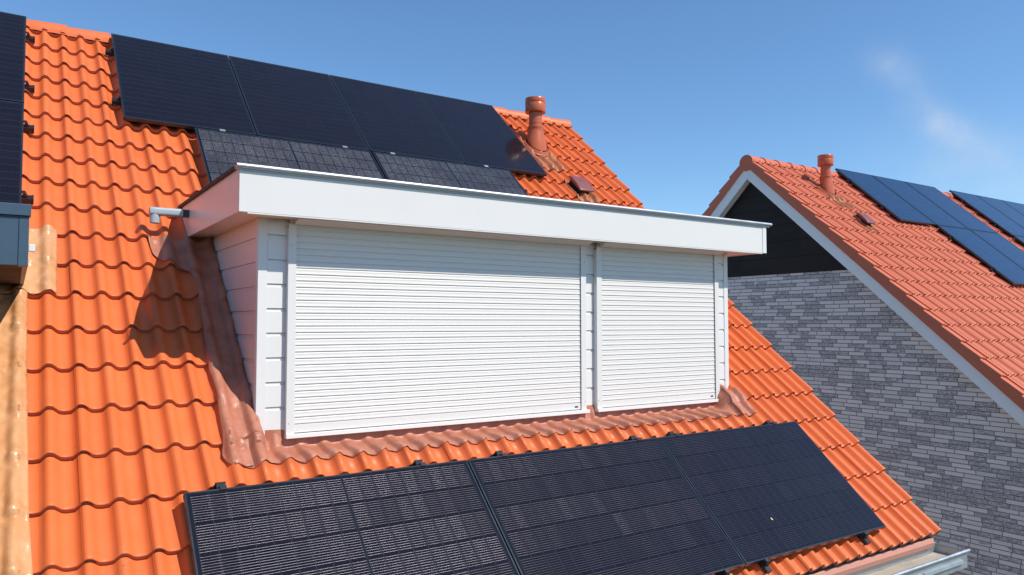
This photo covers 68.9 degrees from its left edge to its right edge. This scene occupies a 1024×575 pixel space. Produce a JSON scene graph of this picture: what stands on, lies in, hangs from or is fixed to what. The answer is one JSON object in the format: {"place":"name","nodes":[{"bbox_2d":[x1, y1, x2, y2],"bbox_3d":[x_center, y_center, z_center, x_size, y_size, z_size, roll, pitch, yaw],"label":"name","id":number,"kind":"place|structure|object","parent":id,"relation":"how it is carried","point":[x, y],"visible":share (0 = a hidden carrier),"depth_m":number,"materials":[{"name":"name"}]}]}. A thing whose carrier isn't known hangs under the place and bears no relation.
{"place":"outdoors","nodes":[
{"label":"outdoors","id":0,"kind":"place"},
{"bbox_2d":[0,0,1023,214],"label":"sky","id":1,"kind":"structure","parent":0,"point":[672,95],"materials":[{"name":"blue"}]},
{"label":"rail","id":2,"kind":"object","parent":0,"visible":0},
{"bbox_2d":[835,168,935,225],"bbox_3d":[7.252,-1.769,14.533,1.235,0.036,1.735,2,39,-34],"label":"solar panel","id":3,"kind":"object","parent":2,"relation":"attached to","point":[899,208],"visible":1,"depth_m":14.44,"materials":[{"name":"blue glass"}]},
{"bbox_2d":[872,175,967,228],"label":"solar panel","id":4,"kind":"object","parent":2,"relation":"attached to","point":[922,204],"visible":0.97,"depth_m":15.18,"materials":[{"name":"blue glass"}]},
{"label":"rail","id":5,"kind":"object","parent":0,"visible":0},
{"bbox_2d":[936,225,1023,284],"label":"solar panel","id":6,"kind":"object","parent":5,"relation":"attached to","point":[991,257],"visible":1,"depth_m":14.06,"materials":[{"name":"blue glass"}]},
{"bbox_2d":[971,230,1023,268],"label":"solar panel","id":7,"kind":"object","parent":5,"relation":"attached to","point":[1006,248],"visible":0.95,"depth_m":14.97,"materials":[{"name":"blue glass"}]},
{"label":"rail","id":8,"kind":"object","parent":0,"visible":0},
{"bbox_2d":[949,190,1023,236],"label":"solar panel","id":9,"kind":"object","parent":8,"relation":"attached to","point":[1009,226],"visible":1,"depth_m":16.95,"materials":[{"name":"blue glass"}]},
{"bbox_2d":[977,195,1023,227],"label":"solar panel","id":10,"kind":"object","parent":8,"relation":"attached to","point":[1008,211],"visible":0.9,"depth_m":17.86,"materials":[{"name":"blue glass"}]},
{"label":"ground","id":11,"kind":"structure","parent":0,"visible":0},
{"bbox_2d":[8,19,969,574],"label":"tiled house","id":12,"kind":"structure","parent":11,"relation":"on","point":[124,441],"depth_m":5.22,"materials":[{"name":"orange tile"}]},
{"bbox_2d":[21,190,33,204],"bbox_3d":[-3.956,-0.640,5.031,1.237,0.140,0.056,2,39,-34],"label":"mounting rail","id":13,"kind":"object","parent":12,"relation":"attached to","point":[27,199],"visible":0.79,"depth_m":5.33,"materials":[{"name":"black metal"}]},
{"bbox_2d":[0,100,23,203],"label":"solar panel","id":14,"kind":"object","parent":13,"relation":"attached to","point":[11,133],"visible":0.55,"depth_m":5.61,"materials":[{"name":"black glass"}]},
{"bbox_2d":[0,202,56,574],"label":"dormer","id":15,"kind":"object","parent":12,"relation":"on","point":[28,259],"visible":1,"depth_m":3.93,"materials":[{"name":"metal"}]},
{"bbox_2d":[23,120,33,133],"bbox_3d":[-4.365,-1.284,5.677,1.237,0.140,0.056,2,39,-34],"label":"mounting rail","id":16,"kind":"object","parent":12,"relation":"attached to","point":[27,128],"visible":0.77,"depth_m":5.97,"materials":[{"name":"black metal"}]},
{"bbox_2d":[24,80,34,92],"bbox_3d":[-4.645,-1.724,6.118,1.237,0.140,0.056,2,39,-34],"label":"mounting rail","id":17,"kind":"object","parent":12,"relation":"attached to","point":[29,88],"visible":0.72,"depth_m":6.42,"materials":[{"name":"black metal"}]},
{"bbox_2d":[24,31,34,43],"bbox_3d":[-5.050,-2.362,6.758,1.237,0.141,0.056,2,39,-34],"label":"mounting rail","id":18,"kind":"object","parent":12,"relation":"attached to","point":[30,39],"visible":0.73,"depth_m":7.06,"materials":[{"name":"black metal"}]},
{"bbox_2d":[0,11,25,102],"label":"solar panel","id":19,"kind":"object","parent":18,"relation":"attached to","point":[12,51],"visible":1,"depth_m":6.62,"materials":[{"name":"black glass"}]},
{"bbox_2d":[105,47,114,55],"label":"mounting rail","id":20,"kind":"object","parent":12,"relation":"attached to","point":[108,52],"visible":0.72,"depth_m":7.43,"materials":[{"name":"black metal"}]},
{"bbox_2d":[111,95,121,105],"bbox_3d":[-1.712,-1.626,8.057,4.614,0.141,0.056,2,39,-34],"label":"mounting rail","id":21,"kind":"object","parent":12,"relation":"attached to","point":[115,101],"visible":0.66,"depth_m":6.78,"materials":[{"name":"black metal"}]},
{"bbox_2d":[111,33,256,135],"bbox_3d":[-3.288,-2.025,7.429,1.143,0.035,1.722,2,39,-34],"label":"solar panel","id":22,"kind":"object","parent":21,"relation":"attached to","point":[159,83],"visible":1,"depth_m":7.33,"materials":[{"name":"black glass"}]},
{"bbox_2d":[228,56,368,150],"bbox_3d":[-2.328,-1.995,8.067,1.143,0.035,1.722,2,39,-34],"label":"solar panel","id":23,"kind":"object","parent":21,"relation":"attached to","point":[290,103],"visible":0.98,"depth_m":7.99,"materials":[{"name":"black glass"}]},
{"bbox_2d":[329,75,464,163],"bbox_3d":[-1.367,-1.965,8.705,1.143,0.035,1.722,2,39,-34],"label":"solar panel","id":24,"kind":"object","parent":21,"relation":"attached to","point":[395,120],"visible":0.98,"depth_m":8.63,"materials":[{"name":"black glass"}]},
{"bbox_2d":[214,481,226,489],"bbox_3d":[-1.366,1.512,3.741,0.056,0.140,1.277,2,39,-34],"label":"mounting rail","id":25,"kind":"object","parent":12,"relation":"attached to","point":[221,485],"visible":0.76,"depth_m":4.11,"materials":[{"name":"black metal"}]},
{"bbox_2d":[194,127,384,183],"bbox_3d":[-1.971,-1.070,6.975,1.722,0.035,1.134,2,39,-34],"label":"solar panel","id":26,"kind":"object","parent":12,"relation":"attached to","point":[221,152],"visible":0.52,"depth_m":7.07,"materials":[{"name":"black glass"}]},
{"bbox_2d":[412,459,426,465],"bbox_3d":[-0.354,1.544,4.413,0.056,0.140,1.277,2,39,-34],"label":"mounting rail","id":27,"kind":"object","parent":12,"relation":"attached to","point":[418,462],"visible":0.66,"depth_m":4.79,"materials":[{"name":"black metal"}]},
{"bbox_2d":[183,460,519,574],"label":"solar panel","id":28,"kind":"object","parent":27,"relation":"attached to","point":[434,519],"visible":1,"depth_m":4.20,"materials":[{"name":"black glass"}]},
{"bbox_2d":[372,151,528,195],"bbox_3d":[-0.520,-1.025,7.938,1.722,0.035,1.134,2,39,-34],"label":"solar panel","id":29,"kind":"object","parent":12,"relation":"attached to","point":[422,170],"visible":0.45,"depth_m":8.07,"materials":[{"name":"black glass"}]},
{"bbox_2d":[148,162,771,468],"bbox_3d":[-0.451,0.275,6.784,5.151,1.795,2.853,2,-3,-34],"label":"dormer","id":30,"kind":"object","parent":12,"relation":"on","point":[350,315],"visible":0.98,"depth_m":5.37,"materials":[{"name":"white plastic"}]},
{"bbox_2d":[416,91,546,175],"bbox_3d":[-0.406,-1.935,9.344,1.143,0.035,1.722,2,39,-34],"label":"solar panel","id":31,"kind":"object","parent":12,"relation":"attached to","point":[479,134],"visible":0.99,"depth_m":9.27,"materials":[{"name":"black glass"}]},
{"bbox_2d":[493,450,506,456],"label":"mounting rail","id":32,"kind":"object","parent":12,"relation":"attached to","point":[499,453],"visible":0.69,"depth_m":5.13,"materials":[{"name":"black metal"}]},
{"bbox_2d":[467,437,745,574],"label":"solar panel","id":33,"kind":"object","parent":32,"relation":"attached to","point":[633,507],"visible":0.98,"depth_m":5.02,"materials":[{"name":"black glass"}]},
{"bbox_2d":[519,96,565,171],"bbox_3d":[0.392,-1.986,9.761,0.490,1.042,0.576,2,-3,-34],"label":"flue pipe","id":34,"kind":"object","parent":12,"relation":"on","point":[537,148],"visible":0.92,"depth_m":9.77,"materials":[{"name":"ceramic"}]},
{"bbox_2d":[565,175,600,203],"bbox_3d":[0.882,-1.216,9.269,0.352,0.143,0.460,2,39,-34],"label":"roof vent","id":35,"kind":"object","parent":12,"relation":"on","point":[582,188],"visible":0.93,"depth_m":9.24,"materials":[{"name":"brown plastic"}]},
{"bbox_2d":[628,435,729,574],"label":"mounting rail","id":36,"kind":"object","parent":12,"relation":"attached to","point":[727,571],"visible":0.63,"depth_m":5.76,"materials":[{"name":"black metal"}]},
{"bbox_2d":[666,431,771,573],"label":"mounting rail","id":37,"kind":"object","parent":12,"relation":"attached to","point":[765,567],"visible":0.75,"depth_m":5.26,"materials":[{"name":"black metal"}]},
{"bbox_2d":[763,420,870,544],"bbox_3d":[2.557,1.634,6.346,0.056,0.140,1.277,2,39,-34],"label":"mounting rail","id":38,"kind":"object","parent":12,"relation":"attached to","point":[863,538],"visible":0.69,"depth_m":5.94,"materials":[{"name":"black metal"}]},
{"bbox_2d":[659,421,885,566],"bbox_3d":[2.105,1.581,6.014,1.732,0.036,1.134,2,39,-34],"label":"solar panel","id":39,"kind":"object","parent":38,"relation":"attached to","point":[788,478],"visible":0.99,"depth_m":5.93,"materials":[{"name":"black glass"}]},
{"bbox_2d":[702,155,1023,574],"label":"tiled house","id":40,"kind":"structure","parent":11,"relation":"on","point":[897,345],"depth_m":11.49,"materials":[{"name":"red ceramic"}]},
{"bbox_2d":[815,154,854,208],"bbox_3d":[5.775,-1.886,13.423,0.491,1.034,0.584,2,-3,-34],"label":"flue pipe","id":41,"kind":"object","parent":40,"relation":"on","point":[825,162],"visible":1,"depth_m":13.44,"materials":[{"name":"ceramic"}]},
{"bbox_2d":[853,212,880,232],"bbox_3d":[6.104,-1.123,12.838,0.350,0.144,0.459,2,39,-34],"label":"roof vent","id":42,"kind":"object","parent":40,"relation":"on","point":[865,220],"visible":0.99,"depth_m":12.80,"materials":[{"name":"brown plastic"}]},
{"bbox_2d":[906,182,996,232],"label":"solar panel","id":43,"kind":"object","parent":40,"relation":"attached to","point":[955,210],"visible":0.91,"depth_m":15.88,"materials":[{"name":"blue glass"}]},
{"bbox_2d":[1002,200,1023,214],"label":"solar panel","id":44,"kind":"object","parent":40,"relation":"attached to","point":[1019,207],"visible":0.88,"depth_m":18.64,"materials":[{"name":"blue glass"}]},
{"bbox_2d":[1013,236,1023,244],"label":"solar panel","id":45,"kind":"object","parent":40,"relation":"attached to","point":[1020,239],"visible":1,"depth_m":16.04,"materials":[{"name":"blue glass"}]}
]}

